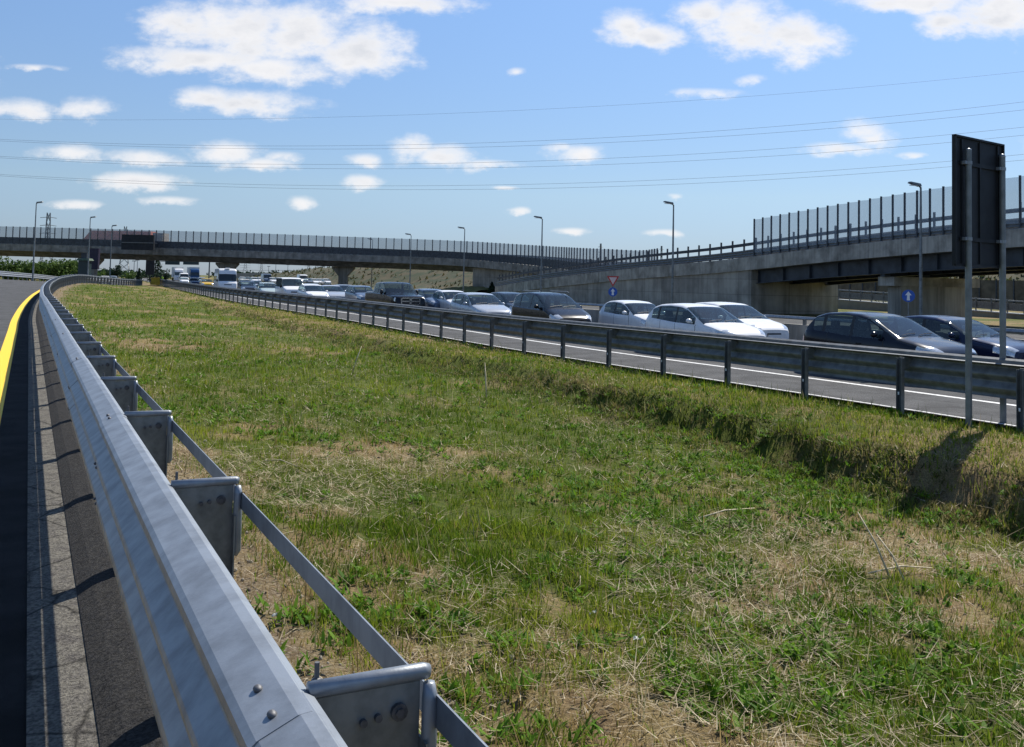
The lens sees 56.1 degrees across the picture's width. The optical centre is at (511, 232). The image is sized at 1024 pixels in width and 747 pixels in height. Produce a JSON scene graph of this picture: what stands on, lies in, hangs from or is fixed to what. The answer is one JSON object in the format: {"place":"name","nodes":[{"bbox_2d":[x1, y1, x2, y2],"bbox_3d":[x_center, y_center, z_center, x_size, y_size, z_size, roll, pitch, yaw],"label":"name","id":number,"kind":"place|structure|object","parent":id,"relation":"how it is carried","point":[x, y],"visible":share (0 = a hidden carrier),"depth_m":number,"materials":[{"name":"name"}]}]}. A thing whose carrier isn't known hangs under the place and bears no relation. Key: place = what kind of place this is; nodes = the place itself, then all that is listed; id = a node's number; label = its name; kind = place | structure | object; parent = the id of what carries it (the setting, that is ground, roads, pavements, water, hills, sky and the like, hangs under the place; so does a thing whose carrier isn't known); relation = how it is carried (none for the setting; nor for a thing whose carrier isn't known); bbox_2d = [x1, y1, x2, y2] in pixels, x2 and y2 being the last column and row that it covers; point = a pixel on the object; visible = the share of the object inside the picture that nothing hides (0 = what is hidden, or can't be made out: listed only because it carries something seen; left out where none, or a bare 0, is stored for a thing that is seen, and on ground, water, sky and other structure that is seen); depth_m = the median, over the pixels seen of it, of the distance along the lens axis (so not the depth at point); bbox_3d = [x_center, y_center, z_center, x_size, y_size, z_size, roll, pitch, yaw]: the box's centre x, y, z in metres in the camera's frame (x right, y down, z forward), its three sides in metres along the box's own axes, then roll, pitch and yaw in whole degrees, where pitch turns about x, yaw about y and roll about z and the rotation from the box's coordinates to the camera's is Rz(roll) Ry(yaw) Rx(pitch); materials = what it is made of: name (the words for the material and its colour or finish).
{"place":"outdoors","nodes":[
{"label":"outdoors","id":0,"kind":"place"},
{"bbox_2d":[0,279,127,350],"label":"road","id":1,"kind":"structure","parent":0,"point":[15,295],"depth_m":67.12,"materials":[{"name":"grey asphalt"}]},
{"bbox_2d":[0,293,39,746],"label":"road edge strip","id":2,"kind":"object","parent":1,"relation":"on","point":[13,536],"visible":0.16,"depth_m":6.92,"materials":[{"name":"asphalt"}]},
{"bbox_2d":[0,290,39,421],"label":"yellow edge line","id":3,"kind":"object","parent":1,"relation":"on","point":[7,351],"visible":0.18,"depth_m":23.42,"materials":[{"name":"paint"}]},
{"bbox_2d":[26,297,99,746],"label":"gutter","id":4,"kind":"object","parent":1,"relation":"on","point":[60,711],"visible":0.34,"depth_m":5.58,"materials":[{"name":"concrete"}]},
{"bbox_2d":[236,267,472,288],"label":"embankment","id":5,"kind":"structure","parent":0,"point":[385,276],"depth_m":220.15,"materials":[{"name":"green plant"}]},
{"bbox_2d":[213,266,471,288],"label":"scrub","id":6,"kind":"object","parent":5,"relation":"on","point":[293,271],"visible":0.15,"depth_m":229.36,"materials":[{"name":"green plant"}]},
{"bbox_2d":[404,286,488,293],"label":"grass bank","id":7,"kind":"structure","parent":0,"point":[471,289],"depth_m":153.48,"materials":[{"name":"green plant"}]},
{"bbox_2d":[2,102,1018,145],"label":"power line","id":8,"kind":"object","parent":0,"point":[545,140],"visible":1,"depth_m":129.48,"materials":[{"name":"metal"}]},
{"bbox_2d":[1,127,1020,164],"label":"power line","id":9,"kind":"object","parent":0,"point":[522,161],"visible":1,"depth_m":129.94,"materials":[{"name":"metal"}]},
{"bbox_2d":[0,154,1022,185],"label":"power line","id":10,"kind":"object","parent":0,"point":[512,184],"visible":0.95,"depth_m":131.00,"materials":[{"name":"metal"}]},
{"bbox_2d":[0,274,1023,746],"bbox_3d":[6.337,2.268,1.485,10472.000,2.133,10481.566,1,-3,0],"label":"ground","id":11,"kind":"structure","parent":0,"point":[962,490],"depth_m":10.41,"materials":[{"name":"plant"}]},
{"bbox_2d":[0,256,9,277],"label":"tree","id":12,"kind":"object","parent":11,"relation":"on","point":[1,262],"visible":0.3,"depth_m":209.65,"materials":[{"name":"green plant"}]},
{"bbox_2d":[0,258,28,279],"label":"tree","id":13,"kind":"object","parent":11,"relation":"on","point":[10,267],"visible":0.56,"depth_m":205.60,"materials":[{"name":"green plant"}]},
{"bbox_2d":[0,271,56,280],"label":"guardrail","id":14,"kind":"object","parent":11,"relation":"on","point":[18,275],"visible":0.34,"depth_m":133.92,"materials":[{"name":"metal"}]},
{"bbox_2d":[17,260,57,281],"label":"tree","id":15,"kind":"object","parent":11,"relation":"on","point":[26,268],"visible":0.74,"depth_m":201.59,"materials":[{"name":"green plant"}]},
{"bbox_2d":[32,201,42,280],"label":"street lamp","id":16,"kind":"object","parent":11,"relation":"on","point":[34,242],"visible":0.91,"depth_m":117.94,"materials":[{"name":"metal"}]},
{"bbox_2d":[39,213,53,263],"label":"pylon","id":17,"kind":"object","parent":11,"relation":"on","point":[49,226],"visible":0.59,"depth_m":330.03,"materials":[{"name":"metal"}]},
{"bbox_2d":[41,258,74,276],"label":"tree","id":18,"kind":"object","parent":11,"relation":"on","point":[52,270],"visible":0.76,"depth_m":203.19,"materials":[{"name":"green plant"}]},
{"bbox_2d":[54,259,77,274],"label":"tree","id":19,"kind":"object","parent":11,"relation":"on","point":[75,270],"visible":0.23,"depth_m":204.39,"materials":[{"name":"green plant"}]},
{"bbox_2d":[77,253,93,282],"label":"bridge pillar","id":20,"kind":"structure","parent":11,"relation":"on","point":[82,264],"depth_m":151.17,"materials":[{"name":"paint"}]},
{"bbox_2d":[87,216,95,274],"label":"street lamp","id":21,"kind":"object","parent":11,"relation":"on","point":[89,246],"visible":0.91,"depth_m":141.94,"materials":[{"name":"metal"}]},
{"bbox_2d":[36,283,162,746],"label":"asphalt berm","id":22,"kind":"structure","parent":11,"relation":"on","point":[124,713],"depth_m":5.45,"materials":[{"name":"grey asphalt"}]},
{"bbox_2d":[97,268,110,276],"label":"tree","id":23,"kind":"object","parent":11,"relation":"on","point":[101,273],"visible":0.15,"depth_m":199.99,"materials":[{"name":"green plant"}]},
{"bbox_2d":[109,225,116,283],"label":"street lamp","id":24,"kind":"object","parent":11,"relation":"on","point":[110,252],"visible":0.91,"depth_m":157.87,"materials":[{"name":"metal"}]},
{"bbox_2d":[111,265,125,276],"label":"tree","id":25,"kind":"object","parent":11,"relation":"on","point":[116,271],"visible":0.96,"depth_m":259.38,"materials":[{"name":"green plant"}]},
{"bbox_2d":[116,226,131,277],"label":"pylon","id":26,"kind":"object","parent":11,"relation":"on","point":[127,261],"visible":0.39,"depth_m":419.97,"materials":[{"name":"metal"}]},
{"bbox_2d":[120,270,136,278],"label":"tree","id":27,"kind":"object","parent":11,"relation":"on","point":[130,276],"visible":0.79,"depth_m":298.75,"materials":[{"name":"green plant"}]},
{"bbox_2d":[135,268,143,279],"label":"tree","id":28,"kind":"object","parent":11,"relation":"on","point":[138,275],"visible":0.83,"depth_m":279.39,"materials":[{"name":"green plant"}]},
{"bbox_2d":[145,260,154,277],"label":"road sign","id":29,"kind":"object","parent":11,"relation":"on","point":[150,265],"visible":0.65,"depth_m":211.81,"materials":[{"name":"metal"}]},
{"bbox_2d":[150,278,159,284],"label":"crash cushion","id":30,"kind":"object","parent":11,"relation":"on","point":[154,281],"visible":1,"depth_m":167.84,"materials":[{"name":"yellow plastic"}]},
{"bbox_2d":[148,261,166,279],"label":"tree","id":31,"kind":"object","parent":11,"relation":"on","point":[158,267],"visible":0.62,"depth_m":239.56,"materials":[{"name":"green plant"}]},
{"bbox_2d":[159,268,173,279],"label":"tree","id":32,"kind":"object","parent":11,"relation":"on","point":[167,275],"visible":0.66,"depth_m":279.25,"materials":[{"name":"green plant"}]},
{"bbox_2d":[149,261,209,281],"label":"sign gantry","id":33,"kind":"object","parent":11,"relation":"on","point":[178,263],"visible":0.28,"depth_m":233.54,"materials":[{"name":"metal"}]},
{"bbox_2d":[39,274,487,746],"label":"guardrail","id":34,"kind":"object","parent":11,"relation":"on","point":[218,670],"visible":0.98,"depth_m":3.13,"materials":[{"name":"metal"}]},
{"bbox_2d":[236,270,295,277],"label":"bridge","id":35,"kind":"structure","parent":11,"relation":"on","point":[239,275],"depth_m":327.98,"materials":[{"name":"concrete"}]},
{"bbox_2d":[261,274,271,283],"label":"van","id":36,"kind":"object","parent":11,"relation":"on","point":[265,278],"visible":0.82,"depth_m":227.66,"materials":[{"name":"blue paint"}]},
{"bbox_2d":[296,274,307,283],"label":"van","id":37,"kind":"object","parent":11,"relation":"on","point":[302,277],"visible":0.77,"depth_m":230.18,"materials":[{"name":"white paint"}]},
{"bbox_2d":[0,237,628,292],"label":"flyover","id":38,"kind":"object","parent":11,"relation":"on","point":[345,262],"visible":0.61,"depth_m":160.35,"materials":[{"name":"concrete"}]},
{"bbox_2d":[89,248,99,268],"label":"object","id":39,"kind":"object","parent":38,"relation":"attached to","point":[94,254],"visible":0.71,"depth_m":155.63,"materials":[{"name":"metal"}]},
{"bbox_2d":[84,230,168,240],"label":"lorry","id":40,"kind":"object","parent":38,"relation":"on","point":[101,235],"visible":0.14,"depth_m":163.89,"materials":[{"name":"paint"}]},
{"bbox_2d":[121,234,157,249],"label":"message board","id":41,"kind":"object","parent":38,"relation":"attached to","point":[137,242],"visible":1,"depth_m":158.05,"materials":[{"name":"metal"}]},
{"bbox_2d":[5,226,657,271],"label":"noise fence","id":42,"kind":"object","parent":38,"relation":"on","point":[386,246],"visible":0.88,"depth_m":158.71,"materials":[{"name":"grey"}]},
{"bbox_2d":[405,233,410,292],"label":"street lamp","id":43,"kind":"object","parent":11,"relation":"on","point":[410,265],"visible":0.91,"depth_m":147.80,"materials":[{"name":"metal"}]},
{"bbox_2d":[458,227,464,295],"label":"street lamp","id":44,"kind":"object","parent":11,"relation":"on","point":[463,257],"visible":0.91,"depth_m":124.92,"materials":[{"name":"metal"}]},
{"bbox_2d":[487,281,494,294],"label":"tree","id":45,"kind":"object","parent":11,"relation":"on","point":[491,288],"visible":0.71,"depth_m":149.43,"materials":[{"name":"green plant"}]},
{"bbox_2d":[534,216,542,299],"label":"street lamp","id":46,"kind":"object","parent":11,"relation":"on","point":[541,257],"visible":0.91,"depth_m":99.89,"materials":[{"name":"metal"}]},
{"bbox_2d":[70,311,1023,746],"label":"weeds","id":47,"kind":"object","parent":11,"relation":"on","point":[746,697],"visible":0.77,"depth_m":6.91,"materials":[{"name":"green plant"}]},
{"bbox_2d":[77,307,1023,746],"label":"straw","id":48,"kind":"object","parent":11,"relation":"on","point":[673,541],"visible":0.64,"depth_m":8.32,"materials":[{"name":"beige plant"}]},
{"bbox_2d":[135,278,1015,426],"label":"highway","id":49,"kind":"structure","parent":11,"relation":"on","point":[987,411],"depth_m":22.72,"materials":[{"name":"grey asphalt"}]},
{"bbox_2d":[171,267,182,280],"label":"lorry","id":50,"kind":"object","parent":49,"relation":"on","point":[176,271],"visible":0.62,"depth_m":264.59,"materials":[{"name":"white paint"}]},
{"bbox_2d":[179,277,188,282],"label":"car","id":51,"kind":"object","parent":49,"relation":"on","point":[184,280],"visible":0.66,"depth_m":189.96,"materials":[{"name":"white paint"}]},
{"bbox_2d":[179,273,188,279],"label":"van","id":52,"kind":"object","parent":49,"relation":"on","point":[183,274],"visible":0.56,"depth_m":229.12,"materials":[{"name":"white paint"}]},
{"bbox_2d":[187,267,199,279],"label":"lorry","id":53,"kind":"object","parent":49,"relation":"on","point":[193,273],"visible":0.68,"depth_m":254.60,"materials":[{"name":"blue paint"}]},
{"bbox_2d":[189,278,199,283],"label":"car","id":54,"kind":"object","parent":49,"relation":"on","point":[195,281],"visible":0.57,"depth_m":164.34,"materials":[{"name":"blue paint"}]},
{"bbox_2d":[200,278,212,285],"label":"car","id":55,"kind":"object","parent":49,"relation":"on","point":[206,283],"visible":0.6,"depth_m":141.29,"materials":[{"name":"yellow paint"}]},
{"bbox_2d":[213,268,238,287],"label":"motorhome","id":56,"kind":"object","parent":49,"relation":"on","point":[224,277],"visible":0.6,"depth_m":121.45,"materials":[{"name":"white paint"}]},
{"bbox_2d":[237,281,257,289],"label":"car","id":57,"kind":"object","parent":49,"relation":"on","point":[247,286],"visible":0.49,"depth_m":102.28,"materials":[{"name":"paint"}]},
{"bbox_2d":[255,282,274,291],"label":"car","id":58,"kind":"object","parent":49,"relation":"on","point":[266,288],"visible":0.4,"depth_m":89.99,"materials":[{"name":"paint"}]},
{"bbox_2d":[275,277,304,293],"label":"minibus","id":59,"kind":"object","parent":49,"relation":"on","point":[285,284],"visible":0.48,"depth_m":85.39,"materials":[{"name":"white paint"}]},
{"bbox_2d":[297,284,328,296],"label":"car","id":60,"kind":"object","parent":49,"relation":"on","point":[313,292],"visible":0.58,"depth_m":71.87,"materials":[{"name":"white paint"}]},
{"bbox_2d":[319,285,345,297],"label":"car","id":61,"kind":"object","parent":49,"relation":"on","point":[336,294],"visible":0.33,"depth_m":75.48,"materials":[{"name":"silver metal"}]},
{"bbox_2d":[331,284,351,291],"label":"car","id":62,"kind":"object","parent":49,"relation":"on","point":[339,290],"visible":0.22,"depth_m":79.19,"materials":[{"name":"grey paint"}]},
{"bbox_2d":[345,285,370,299],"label":"car","id":63,"kind":"object","parent":49,"relation":"on","point":[356,294],"visible":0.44,"depth_m":71.75,"materials":[{"name":"blue paint"}]},
{"bbox_2d":[365,282,424,306],"bbox_3d":[-6.807,3.791,55.570,2.306,1.881,5.690,3,-3,-26],"label":"pickup truck","id":64,"kind":"object","parent":49,"relation":"on","point":[393,295],"visible":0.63,"depth_m":54.06,"materials":[{"name":"black paint"}]},
{"bbox_2d":[412,289,449,307],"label":"car","id":65,"kind":"object","parent":49,"relation":"on","point":[433,302],"visible":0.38,"depth_m":56.63,"materials":[{"name":"blue paint"}]},
{"bbox_2d":[429,290,471,308],"bbox_3d":[-3.475,4.132,56.691,2.065,1.460,4.480,3,-3,-26],"label":"car","id":66,"kind":"object","parent":49,"relation":"on","point":[444,300],"visible":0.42,"depth_m":56.63,"materials":[{"name":"white paint"}]},
{"bbox_2d":[450,292,510,314],"bbox_3d":[-1.432,3.500,43.868,2.025,1.511,3.980,3,-3,-24],"label":"car","id":67,"kind":"object","parent":49,"relation":"on","point":[477,304],"visible":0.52,"depth_m":43.58,"materials":[{"name":"silver metal"}]},
{"bbox_2d":[485,292,525,310],"bbox_3d":[0.018,3.803,49.213,2.026,1.511,3.980,3,-3,-24],"label":"car","id":68,"kind":"object","parent":49,"relation":"on","point":[508,301],"visible":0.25,"depth_m":49.53,"materials":[{"name":"paint"}]},
{"bbox_2d":[511,290,591,321],"bbox_3d":[1.542,3.158,37.868,2.085,1.715,4.230,3,-3,-24],"label":"car","id":69,"kind":"object","parent":49,"relation":"on","point":[539,309],"visible":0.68,"depth_m":37.40,"materials":[{"name":"black paint"}]},
{"bbox_2d":[202,294,1014,425],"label":"white shoulder line","id":70,"kind":"object","parent":49,"relation":"on","point":[701,377],"visible":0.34,"depth_m":20.56,"materials":[{"name":"paint"}]},
{"bbox_2d":[230,295,1015,405],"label":"white edge line","id":71,"kind":"object","parent":49,"relation":"on","point":[706,364],"visible":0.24,"depth_m":24.08,"materials":[{"name":"paint"}]},
{"bbox_2d":[598,300,664,326],"bbox_3d":[4.946,3.354,37.346,1.965,1.420,3.880,3,-3,-24],"label":"car","id":72,"kind":"object","parent":49,"relation":"on","point":[631,315],"visible":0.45,"depth_m":37.59,"materials":[{"name":"white paint"}]},
{"bbox_2d":[645,303,765,336],"bbox_3d":[5.748,2.886,28.689,2.025,1.511,3.980,3,-3,-28],"label":"car","id":73,"kind":"object","parent":49,"relation":"on","point":[669,319],"visible":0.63,"depth_m":28.63,"materials":[{"name":"white paint"}]},
{"bbox_2d":[686,302,788,338],"bbox_3d":[7.542,3.124,32.596,2.025,1.511,3.980,3,-3,-27],"label":"car","id":74,"kind":"object","parent":49,"relation":"on","point":[768,327],"visible":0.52,"depth_m":31.72,"materials":[{"name":"white paint"}]},
{"bbox_2d":[803,312,977,355],"bbox_3d":[8.884,2.653,22.745,2.025,1.511,3.980,3,-3,-28],"label":"car","id":75,"kind":"object","parent":49,"relation":"on","point":[855,332],"visible":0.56,"depth_m":22.74,"materials":[{"name":"black paint"}]},
{"bbox_2d":[885,315,1023,359],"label":"car","id":76,"kind":"object","parent":49,"relation":"on","point":[986,346],"visible":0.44,"depth_m":24.18,"materials":[{"name":"paint"}]},
{"bbox_2d":[160,279,1023,432],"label":"guardrail","id":77,"kind":"object","parent":11,"relation":"on","point":[901,369],"visible":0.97,"depth_m":20.36,"materials":[{"name":"metal"}]},
{"bbox_2d":[169,431,1023,740],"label":"pebbles","id":78,"kind":"object","parent":11,"relation":"on","point":[511,657],"visible":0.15,"depth_m":6.22,"materials":[{"name":"grey stone"}]},
{"bbox_2d":[179,300,1023,554],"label":"bank growth","id":79,"kind":"object","parent":11,"relation":"on","point":[868,448],"visible":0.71,"depth_m":14.04,"materials":[{"name":"green plant"}]},
{"bbox_2d":[236,281,1023,340],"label":"wall","id":80,"kind":"structure","parent":11,"relation":"on","point":[796,331],"depth_m":35.37,"materials":[{"name":"concrete"}]},
{"bbox_2d":[663,201,673,308],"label":"street lamp","id":81,"kind":"object","parent":11,"relation":"on","point":[672,276],"visible":0.91,"depth_m":79.91,"materials":[{"name":"metal"}]},
{"bbox_2d":[694,508,754,519],"bbox_3d":[2.266,2.990,10.231,1.200,0.078,0.014,4,-4,-45],"label":"dry stalk","id":82,"kind":"object","parent":11,"relation":"on","point":[721,511],"visible":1,"depth_m":10.16,"materials":[{"name":"plant"}]},
{"bbox_2d":[495,228,1023,322],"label":"ramp viaduct","id":83,"kind":"object","parent":11,"relation":"on","point":[808,281],"visible":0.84,"depth_m":75.92,"materials":[{"name":"concrete"}]},
{"bbox_2d":[497,208,1023,285],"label":"ramp guardrail","id":84,"kind":"object","parent":83,"relation":"on","point":[937,230],"visible":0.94,"depth_m":77.35,"materials":[{"name":"metal"}]},
{"bbox_2d":[560,227,1023,276],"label":"ramp guardrail","id":85,"kind":"object","parent":83,"relation":"on","point":[815,248],"depth_m":80.69,"materials":[{"name":"metal"}]},
{"bbox_2d":[753,175,1021,255],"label":"noise fence","id":86,"kind":"object","parent":83,"relation":"on","point":[943,217],"visible":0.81,"depth_m":65.69,"materials":[{"name":"metal"}]},
{"bbox_2d":[857,512,889,576],"bbox_3d":[3.135,2.696,8.308,0.030,0.495,0.322,3,-4,-35],"label":"dry stalk","id":87,"kind":"object","parent":11,"relation":"on","point":[883,562],"visible":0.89,"depth_m":8.28,"materials":[{"name":"plant"}]},
{"bbox_2d":[876,534,904,579],"bbox_3d":[3.270,2.796,8.278,0.032,0.322,0.295,3,-3,-28],"label":"dry stalk","id":88,"kind":"object","parent":11,"relation":"on","point":[900,572],"visible":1,"depth_m":8.25,"materials":[{"name":"plant"}]},
{"bbox_2d":[867,565,931,573],"bbox_3d":[3.388,2.940,8.359,0.904,0.097,0.014,3,-3,-33],"label":"dry stalk","id":89,"kind":"object","parent":11,"relation":"on","point":[896,567],"visible":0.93,"depth_m":8.32,"materials":[{"name":"plant"}]},
{"bbox_2d":[908,181,922,322],"bbox_3d":[23.676,1.549,56.307,1.110,9.064,0.320,3,-3,-29],"label":"street lamp","id":90,"kind":"object","parent":11,"relation":"on","point":[919,185],"visible":0.91,"depth_m":56.44,"materials":[{"name":"metal"}]},
{"bbox_2d":[838,289,1023,318],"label":"ramp wall","id":91,"kind":"structure","parent":11,"relation":"on","point":[867,305],"depth_m":95.53,"materials":[{"name":"concrete"}]},
{"bbox_2d":[838,279,1023,303],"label":"fence","id":92,"kind":"object","parent":11,"relation":"on","point":[988,289],"visible":0.22,"depth_m":105.17,"materials":[{"name":"metal"}]},
{"bbox_2d":[952,134,1006,426],"bbox_3d":[7.341,1.025,14.978,1.544,4.997,0.157,3,-4,-37],"label":"road sign","id":93,"kind":"object","parent":11,"relation":"on","point":[978,202],"visible":0.95,"depth_m":15.04,"materials":[{"name":"metal"}]},
{"bbox_2d":[0,0,1023,274],"label":"sky","id":94,"kind":"structure","parent":0,"point":[129,74],"materials":[{"name":"blue"}]},
{"bbox_2d":[9,160,1018,189],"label":"power line","id":95,"kind":"object","parent":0,"point":[529,188],"visible":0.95,"depth_m":133.19,"materials":[{"name":"metal"}]},
{"bbox_2d":[10,110,1018,148],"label":"power line","id":96,"kind":"object","parent":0,"point":[558,144],"visible":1,"depth_m":128.75,"materials":[{"name":"metal"}]},
{"bbox_2d":[10,135,1021,168],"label":"power line","id":97,"kind":"object","parent":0,"point":[538,166],"visible":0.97,"depth_m":130.31,"materials":[{"name":"metal"}]},
{"bbox_2d":[28,71,1023,119],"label":"power line","id":98,"kind":"object","parent":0,"point":[538,109],"visible":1,"depth_m":130.15,"materials":[{"name":"metal"}]},
{"bbox_2d":[320,288,1023,338],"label":"slip road","id":99,"kind":"structure","parent":0,"point":[874,326],"depth_m":56.99,"materials":[{"name":"grey asphalt"}]},
{"bbox_2d":[607,276,618,304],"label":"traffic sign","id":100,"kind":"object","parent":99,"relation":"on","point":[612,291],"visible":0.94,"depth_m":65.90,"materials":[{"name":"metal"}]},
{"bbox_2d":[902,290,914,321],"bbox_3d":[19.372,3.902,46.917,0.600,2.223,0.109,0,-3,22],"label":"traffic sign","id":101,"kind":"object","parent":99,"relation":"on","point":[908,296],"visible":0.94,"depth_m":46.91,"materials":[{"name":"metal"}]},
{"bbox_2d":[847,273,1023,302],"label":"embankment","id":102,"kind":"structure","parent":0,"point":[1008,276],"depth_m":140.96,"materials":[{"name":"green plant"}]},
{"bbox_2d":[850,274,1022,301],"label":"scrub","id":103,"kind":"object","parent":102,"relation":"on","point":[987,278],"depth_m":140.54,"materials":[{"name":"green plant"}]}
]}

